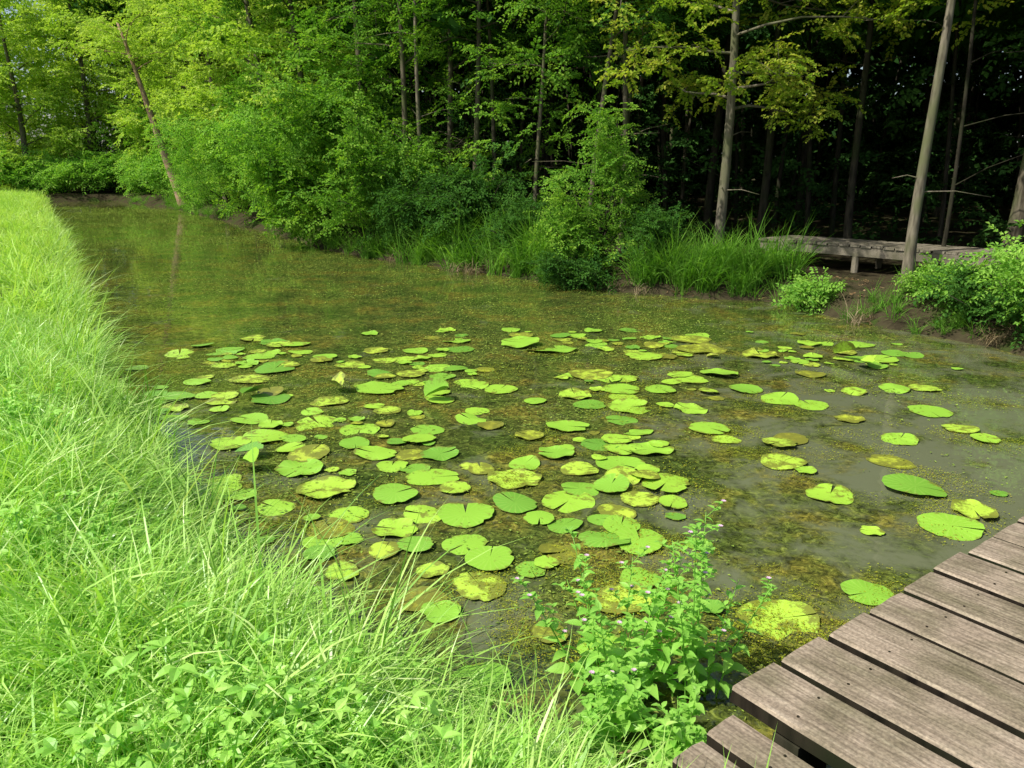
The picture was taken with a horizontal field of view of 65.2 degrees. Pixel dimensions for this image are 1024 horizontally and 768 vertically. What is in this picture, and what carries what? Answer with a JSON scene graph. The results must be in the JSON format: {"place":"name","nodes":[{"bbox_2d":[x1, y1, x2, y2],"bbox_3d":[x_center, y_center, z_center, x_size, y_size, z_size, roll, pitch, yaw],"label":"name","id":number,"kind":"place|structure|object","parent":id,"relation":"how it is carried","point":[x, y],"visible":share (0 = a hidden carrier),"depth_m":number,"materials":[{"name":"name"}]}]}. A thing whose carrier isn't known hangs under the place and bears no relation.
{"place":"outdoors","nodes":[
{"label":"outdoors","id":0,"kind":"place"},
{"bbox_2d":[0,0,1022,163],"label":"sky","id":1,"kind":"structure","parent":0,"point":[8,12],"materials":[{"name":"white"}]},
{"bbox_2d":[0,170,1023,766],"bbox_3d":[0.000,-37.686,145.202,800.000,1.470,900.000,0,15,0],"label":"ground","id":2,"kind":"structure","parent":0,"point":[834,264],"depth_m":15.94,"materials":[{"name":"soil"}]},
{"bbox_2d":[0,86,18,180],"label":"lime tree","id":3,"kind":"object","parent":2,"relation":"on","point":[5,90],"visible":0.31,"depth_m":54.85,"materials":[{"name":"green plant"}]},
{"bbox_2d":[0,133,39,191],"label":"bank shrub","id":4,"kind":"object","parent":2,"relation":"on","point":[2,176],"visible":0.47,"depth_m":51.23,"materials":[{"name":"green plant"}]},
{"bbox_2d":[0,0,53,184],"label":"lime tree","id":5,"kind":"object","parent":2,"relation":"on","point":[9,136],"visible":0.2,"depth_m":57.90,"materials":[{"name":"green plant"}]},
{"bbox_2d":[0,0,86,170],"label":"lime tree","id":6,"kind":"object","parent":2,"relation":"on","point":[54,104],"visible":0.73,"depth_m":52.51,"materials":[{"name":"green plant"}]},
{"bbox_2d":[0,186,121,344],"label":"meadow grass","id":7,"kind":"structure","parent":2,"relation":"on","point":[18,208],"depth_m":14.30,"materials":[{"name":"green plant"}]},
{"bbox_2d":[0,143,130,194],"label":"bank shrub","id":8,"kind":"object","parent":2,"relation":"on","point":[46,174],"visible":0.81,"depth_m":51.78,"materials":[{"name":"green plant"}]},
{"bbox_2d":[9,1,141,189],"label":"lime tree","id":9,"kind":"object","parent":2,"relation":"on","point":[55,58],"visible":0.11,"depth_m":57.52,"materials":[{"name":"green plant"}]},
{"bbox_2d":[0,0,158,191],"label":"lime tree","id":10,"kind":"object","parent":2,"relation":"on","point":[63,80],"visible":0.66,"depth_m":52.60,"materials":[{"name":"green plant"}]},
{"bbox_2d":[64,140,149,192],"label":"bank shrub","id":11,"kind":"object","parent":2,"relation":"on","point":[105,170],"visible":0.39,"depth_m":52.54,"materials":[{"name":"green plant"}]},
{"bbox_2d":[45,0,189,206],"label":"willow tree","id":12,"kind":"object","parent":2,"relation":"on","point":[105,27],"visible":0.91,"depth_m":39.87,"materials":[{"name":"green plant"}]},
{"bbox_2d":[50,603,187,694],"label":"leafy weed","id":13,"kind":"object","parent":2,"relation":"on","point":[60,663],"visible":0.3,"depth_m":2.71,"materials":[{"name":"green plant"}]},
{"bbox_2d":[71,0,193,164],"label":"lime tree","id":14,"kind":"object","parent":2,"relation":"on","point":[101,69],"visible":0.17,"depth_m":51.97,"materials":[{"name":"green plant"}]},
{"bbox_2d":[114,148,173,197],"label":"bank shrub","id":15,"kind":"object","parent":2,"relation":"on","point":[125,179],"visible":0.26,"depth_m":50.73,"materials":[{"name":"green plant"}]},
{"bbox_2d":[67,0,226,153],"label":"lime tree","id":16,"kind":"object","parent":2,"relation":"on","point":[127,120],"visible":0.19,"depth_m":49.10,"materials":[{"name":"green plant"}]},
{"bbox_2d":[128,144,210,198],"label":"bank shrub","id":17,"kind":"object","parent":2,"relation":"on","point":[155,176],"visible":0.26,"depth_m":45.98,"materials":[{"name":"green plant"}]},
{"bbox_2d":[101,35,238,140],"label":"lime tree","id":18,"kind":"object","parent":2,"relation":"on","point":[160,78],"visible":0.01,"depth_m":56.35,"materials":[{"name":"green plant"}]},
{"bbox_2d":[0,0,343,188],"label":"distant treeline","id":19,"kind":"object","parent":2,"relation":"on","point":[14,138],"visible":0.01,"depth_m":62.07,"materials":[{"name":"green plant"}]},
{"bbox_2d":[116,0,233,151],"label":"lime tree","id":20,"kind":"object","parent":2,"relation":"on","point":[164,89],"visible":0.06,"depth_m":45.15,"materials":[{"name":"green plant"}]},
{"bbox_2d":[141,109,251,211],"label":"bank shrub","id":21,"kind":"object","parent":2,"relation":"on","point":[186,137],"visible":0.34,"depth_m":33.56,"materials":[{"name":"green plant"}]},
{"bbox_2d":[116,0,276,197],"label":"alder tree","id":22,"kind":"object","parent":2,"relation":"on","point":[171,68],"visible":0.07,"depth_m":42.46,"materials":[{"name":"green plant"}]},
{"bbox_2d":[158,135,242,213],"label":"bank shrub","id":23,"kind":"object","parent":2,"relation":"on","point":[183,188],"visible":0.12,"depth_m":38.99,"materials":[{"name":"green plant"}]},
{"bbox_2d":[141,0,263,205],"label":"alder tree","id":24,"kind":"object","parent":2,"relation":"on","point":[217,80],"visible":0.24,"depth_m":35.75,"materials":[{"name":"green plant"}]},
{"bbox_2d":[183,117,272,226],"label":"bank shrub","id":25,"kind":"object","parent":2,"relation":"on","point":[215,162],"visible":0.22,"depth_m":29.45,"materials":[{"name":"green plant"}]},
{"bbox_2d":[154,0,315,210],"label":"alder tree","id":26,"kind":"object","parent":2,"relation":"on","point":[198,97],"visible":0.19,"depth_m":31.83,"materials":[{"name":"green plant"}]},
{"bbox_2d":[145,0,372,213],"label":"alder tree","id":27,"kind":"object","parent":2,"relation":"on","point":[240,82],"visible":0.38,"depth_m":27.76,"materials":[{"name":"green plant"}]},
{"bbox_2d":[192,97,329,228],"bbox_3d":[-7.622,-7.036,26.174,4.794,4.441,5.253,0,15,0],"label":"bank shrub","id":28,"kind":"object","parent":2,"relation":"on","point":[241,118],"visible":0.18,"depth_m":24.73,"materials":[{"name":"green plant"}]},
{"bbox_2d":[186,0,408,214],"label":"alder tree","id":29,"kind":"object","parent":2,"relation":"on","point":[262,42],"visible":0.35,"depth_m":25.62,"materials":[{"name":"green plant"}]},
{"bbox_2d":[218,44,387,247],"bbox_3d":[-5.152,-6.070,21.582,5.140,5.116,6.190,0,15,0],"label":"bank shrub","id":30,"kind":"object","parent":2,"relation":"on","point":[288,178],"visible":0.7,"depth_m":20.88,"materials":[{"name":"green plant"}]},
{"bbox_2d":[0,204,668,767],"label":"bank sedge","id":31,"kind":"object","parent":2,"relation":"on","point":[158,426],"visible":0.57,"depth_m":3.61,"materials":[{"name":"green plant"}]},
{"bbox_2d":[0,331,686,767],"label":"broadleaf weeds","id":32,"kind":"object","parent":2,"relation":"on","point":[110,741],"visible":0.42,"depth_m":2.39,"materials":[{"name":"green plant"}]},
{"bbox_2d":[84,0,608,231],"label":"understory saplings","id":33,"kind":"object","parent":2,"relation":"on","point":[502,107],"visible":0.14,"depth_m":20.99,"materials":[{"name":"green plant"}]},
{"bbox_2d":[251,0,443,224],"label":"alder tree","id":34,"kind":"object","parent":2,"relation":"on","point":[305,35],"visible":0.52,"depth_m":23.08,"materials":[{"name":"green plant"}]},
{"bbox_2d":[297,89,467,249],"bbox_3d":[-3.144,-5.499,20.738,3.959,3.861,4.509,0,15,0],"label":"bank shrub","id":35,"kind":"object","parent":2,"relation":"on","point":[358,165],"visible":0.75,"depth_m":19.61,"materials":[{"name":"green plant"}]},
{"bbox_2d":[0,293,776,767],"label":"meadow grass","id":36,"kind":"structure","parent":2,"relation":"on","point":[42,625],"depth_m":2.87,"materials":[{"name":"green plant"}]},
{"bbox_2d":[309,0,501,158],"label":"alder tree","id":37,"kind":"object","parent":2,"relation":"on","point":[403,92],"visible":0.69,"depth_m":20.93,"materials":[{"name":"green plant"}]},
{"bbox_2d":[357,165,459,253],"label":"bank shrub","id":38,"kind":"object","parent":2,"relation":"on","point":[400,204],"visible":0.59,"depth_m":18.89,"materials":[{"name":"green plant"}]},
{"bbox_2d":[325,0,529,167],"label":"alder tree","id":39,"kind":"object","parent":2,"relation":"on","point":[417,94],"visible":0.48,"depth_m":20.89,"materials":[{"name":"green plant"}]},
{"bbox_2d":[339,0,537,179],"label":"alder tree","id":40,"kind":"object","parent":2,"relation":"on","point":[451,68],"visible":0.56,"depth_m":21.00,"materials":[{"name":"green plant"}]},
{"bbox_2d":[395,141,544,254],"bbox_3d":[-0.994,-4.257,18.532,3.531,2.635,3.575,0,15,0],"label":"bank shrub","id":41,"kind":"object","parent":2,"relation":"on","point":[476,189],"visible":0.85,"depth_m":18.11,"materials":[{"name":"green plant"}]},
{"bbox_2d":[463,673,506,729],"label":"leafy weed","id":42,"kind":"object","parent":2,"relation":"on","point":[485,683],"visible":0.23,"depth_m":3.29,"materials":[{"name":"green plant"}]},
{"bbox_2d":[410,0,565,178],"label":"alder tree","id":43,"kind":"object","parent":2,"relation":"on","point":[490,38],"visible":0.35,"depth_m":21.09,"materials":[{"name":"green plant"}]},
{"bbox_2d":[377,0,602,226],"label":"alder tree","id":44,"kind":"object","parent":2,"relation":"on","point":[477,101],"visible":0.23,"depth_m":20.19,"materials":[{"name":"green plant"}]},
{"bbox_2d":[465,189,579,256],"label":"bank shrub","id":45,"kind":"object","parent":2,"relation":"on","point":[511,217],"visible":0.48,"depth_m":16.86,"materials":[{"name":"green plant"}]},
{"bbox_2d":[50,0,1023,244],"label":"forest trees","id":46,"kind":"object","parent":2,"relation":"on","point":[1011,18],"visible":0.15,"depth_m":22.91,"materials":[{"name":"green plant"}]},
{"bbox_2d":[54,179,1023,566],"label":"sedge clumps","id":47,"kind":"object","parent":2,"relation":"on","point":[710,267],"visible":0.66,"depth_m":14.31,"materials":[{"name":"green plant"}]},
{"bbox_2d":[79,25,1023,254],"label":"forest undergrowth","id":48,"kind":"object","parent":2,"relation":"on","point":[902,191],"visible":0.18,"depth_m":22.25,"materials":[{"name":"green plant"}]},
{"bbox_2d":[437,0,667,207],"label":"alder tree","id":49,"kind":"object","parent":2,"relation":"on","point":[505,60],"visible":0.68,"depth_m":17.59,"materials":[{"name":"green plant"}]},
{"bbox_2d":[124,30,1023,207],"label":"distant forest","id":50,"kind":"object","parent":2,"relation":"on","point":[995,107],"visible":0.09,"depth_m":35.25,"materials":[{"name":"green plant"}]},
{"bbox_2d":[520,241,627,293],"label":"bank shrub","id":51,"kind":"object","parent":2,"relation":"on","point":[557,268],"visible":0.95,"depth_m":14.78,"materials":[{"name":"green plant"}]},
{"bbox_2d":[516,203,652,274],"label":"bank shrub","id":52,"kind":"object","parent":2,"relation":"on","point":[562,228],"visible":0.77,"depth_m":15.23,"materials":[{"name":"green plant"}]},
{"bbox_2d":[522,94,659,261],"bbox_3d":[1.760,-3.884,15.565,3.080,3.182,2.276,-9,18,-31],"label":"bank shrub","id":53,"kind":"object","parent":2,"relation":"on","point":[616,186],"visible":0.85,"depth_m":15.23,"materials":[{"name":"green plant"}]},
{"bbox_2d":[548,673,647,765],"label":"leafy weed","id":54,"kind":"object","parent":2,"relation":"on","point":[601,705],"visible":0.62,"depth_m":3.09,"materials":[{"name":"green plant"}]},
{"bbox_2d":[511,526,703,740],"bbox_3d":[0.413,1.058,3.453,0.731,0.694,0.904,11,19,34],"label":"flowering weed","id":55,"kind":"object","parent":2,"relation":"on","point":[635,662],"visible":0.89,"depth_m":3.44,"materials":[{"name":"green plant"}]},
{"bbox_2d":[518,0,740,250],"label":"alder tree","id":56,"kind":"object","parent":2,"relation":"on","point":[668,26],"visible":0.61,"depth_m":16.62,"materials":[{"name":"green plant"}]},
{"bbox_2d":[528,0,741,234],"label":"alder tree","id":57,"kind":"object","parent":2,"relation":"on","point":[581,16],"visible":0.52,"depth_m":16.35,"materials":[{"name":"green plant"}]},
{"bbox_2d":[616,197,704,268],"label":"bank shrub","id":58,"kind":"object","parent":2,"relation":"on","point":[652,220],"visible":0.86,"depth_m":14.73,"materials":[{"name":"green plant"}]},
{"bbox_2d":[623,670,706,767],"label":"leafy weed","id":59,"kind":"object","parent":2,"relation":"on","point":[686,732],"visible":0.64,"depth_m":3.02,"materials":[{"name":"green plant"}]},
{"bbox_2d":[383,245,1021,350],"bbox_3d":[1.833,-1.941,14.767,13.968,0.801,1.616,14,21,42],"label":"dry sedge","id":60,"kind":"object","parent":2,"relation":"on","point":[474,271],"visible":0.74,"depth_m":11.91,"materials":[{"name":"green plant"}]},
{"bbox_2d":[639,0,863,248],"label":"alder tree","id":61,"kind":"object","parent":2,"relation":"on","point":[764,194],"visible":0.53,"depth_m":16.80,"materials":[{"name":"green plant"}]},
{"bbox_2d":[545,272,1021,767],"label":"dead leaves","id":62,"kind":"object","parent":2,"relation":"on","point":[673,291],"visible":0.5,"depth_m":12.55,"materials":[{"name":"brown plant"}]},
{"bbox_2d":[572,0,1013,247],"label":"maple tree","id":63,"kind":"object","parent":2,"relation":"on","point":[784,88],"visible":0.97,"depth_m":14.38,"materials":[{"name":"green plant"}]},
{"bbox_2d":[771,266,846,315],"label":"bank shrub","id":64,"kind":"object","parent":2,"relation":"on","point":[800,290],"visible":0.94,"depth_m":12.70,"materials":[{"name":"green plant"}]},
{"bbox_2d":[672,516,1023,767],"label":"boardwalk","id":65,"kind":"structure","parent":2,"relation":"on","point":[926,671],"depth_m":2.86,"materials":[{"name":"brown wood"}]},
{"bbox_2d":[830,0,913,256],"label":"alder tree","id":66,"kind":"object","parent":2,"relation":"on","point":[848,216],"visible":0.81,"depth_m":15.89,"materials":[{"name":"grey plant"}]},
{"bbox_2d":[759,235,1022,272],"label":"wooden footbridge","id":67,"kind":"object","parent":2,"relation":"on","point":[856,249],"visible":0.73,"depth_m":14.02,"materials":[{"name":"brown wood"}]},
{"bbox_2d":[891,252,990,321],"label":"bank shrub","id":68,"kind":"object","parent":2,"relation":"on","point":[928,287],"visible":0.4,"depth_m":11.24,"materials":[{"name":"green plant"}]},
{"bbox_2d":[894,0,988,282],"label":"ash tree","id":69,"kind":"object","parent":2,"relation":"on","point":[910,250],"visible":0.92,"depth_m":12.37,"materials":[{"name":"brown plant"}]},
{"bbox_2d":[913,258,1023,348],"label":"bank shrub","id":70,"kind":"object","parent":2,"relation":"on","point":[986,301],"visible":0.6,"depth_m":10.45,"materials":[{"name":"green plant"}]},
{"bbox_2d":[937,0,1023,271],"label":"ash tree","id":71,"kind":"object","parent":2,"relation":"on","point":[953,186],"visible":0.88,"depth_m":13.13,"materials":[{"name":"brown plant"}]},
{"bbox_2d":[955,220,1023,339],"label":"bank shrub","id":72,"kind":"object","parent":2,"relation":"on","point":[1009,266],"visible":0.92,"depth_m":9.84,"materials":[{"name":"green plant"}]},
{"bbox_2d":[1001,50,1023,247],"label":"ash tree","id":73,"kind":"object","parent":2,"relation":"on","point":[1017,211],"visible":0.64,"depth_m":13.81,"materials":[{"name":"grey plant"}]},
{"bbox_2d":[48,201,1023,767],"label":"pond water","id":74,"kind":"structure","parent":0,"point":[790,527],"depth_m":7.31,"materials":[{"name":"green liquid"}]},
{"bbox_2d":[50,206,1023,730],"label":"floating pondweed","id":75,"kind":"object","parent":74,"relation":"on","point":[150,220],"visible":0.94,"depth_m":11.10,"materials":[{"name":"green plant"}]},
{"bbox_2d":[126,327,1008,691],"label":"water lily pads","id":76,"kind":"object","parent":74,"relation":"on","point":[618,475],"visible":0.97,"depth_m":6.10,"materials":[{"name":"green plant"}]},
{"bbox_2d":[171,340,1023,688],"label":"algae mats","id":77,"kind":"object","parent":74,"relation":"on","point":[737,626],"visible":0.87,"depth_m":4.90,"materials":[{"name":"green plant"}]},
{"bbox_2d":[631,499,775,702],"bbox_3d":[0.772,0.943,3.429,0.567,0.913,0.440,-8,17,-26],"label":"flowering weed","id":78,"kind":"object","parent":74,"relation":"in","point":[691,654],"visible":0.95,"depth_m":3.40,"materials":[{"name":"green plant"}]}
]}

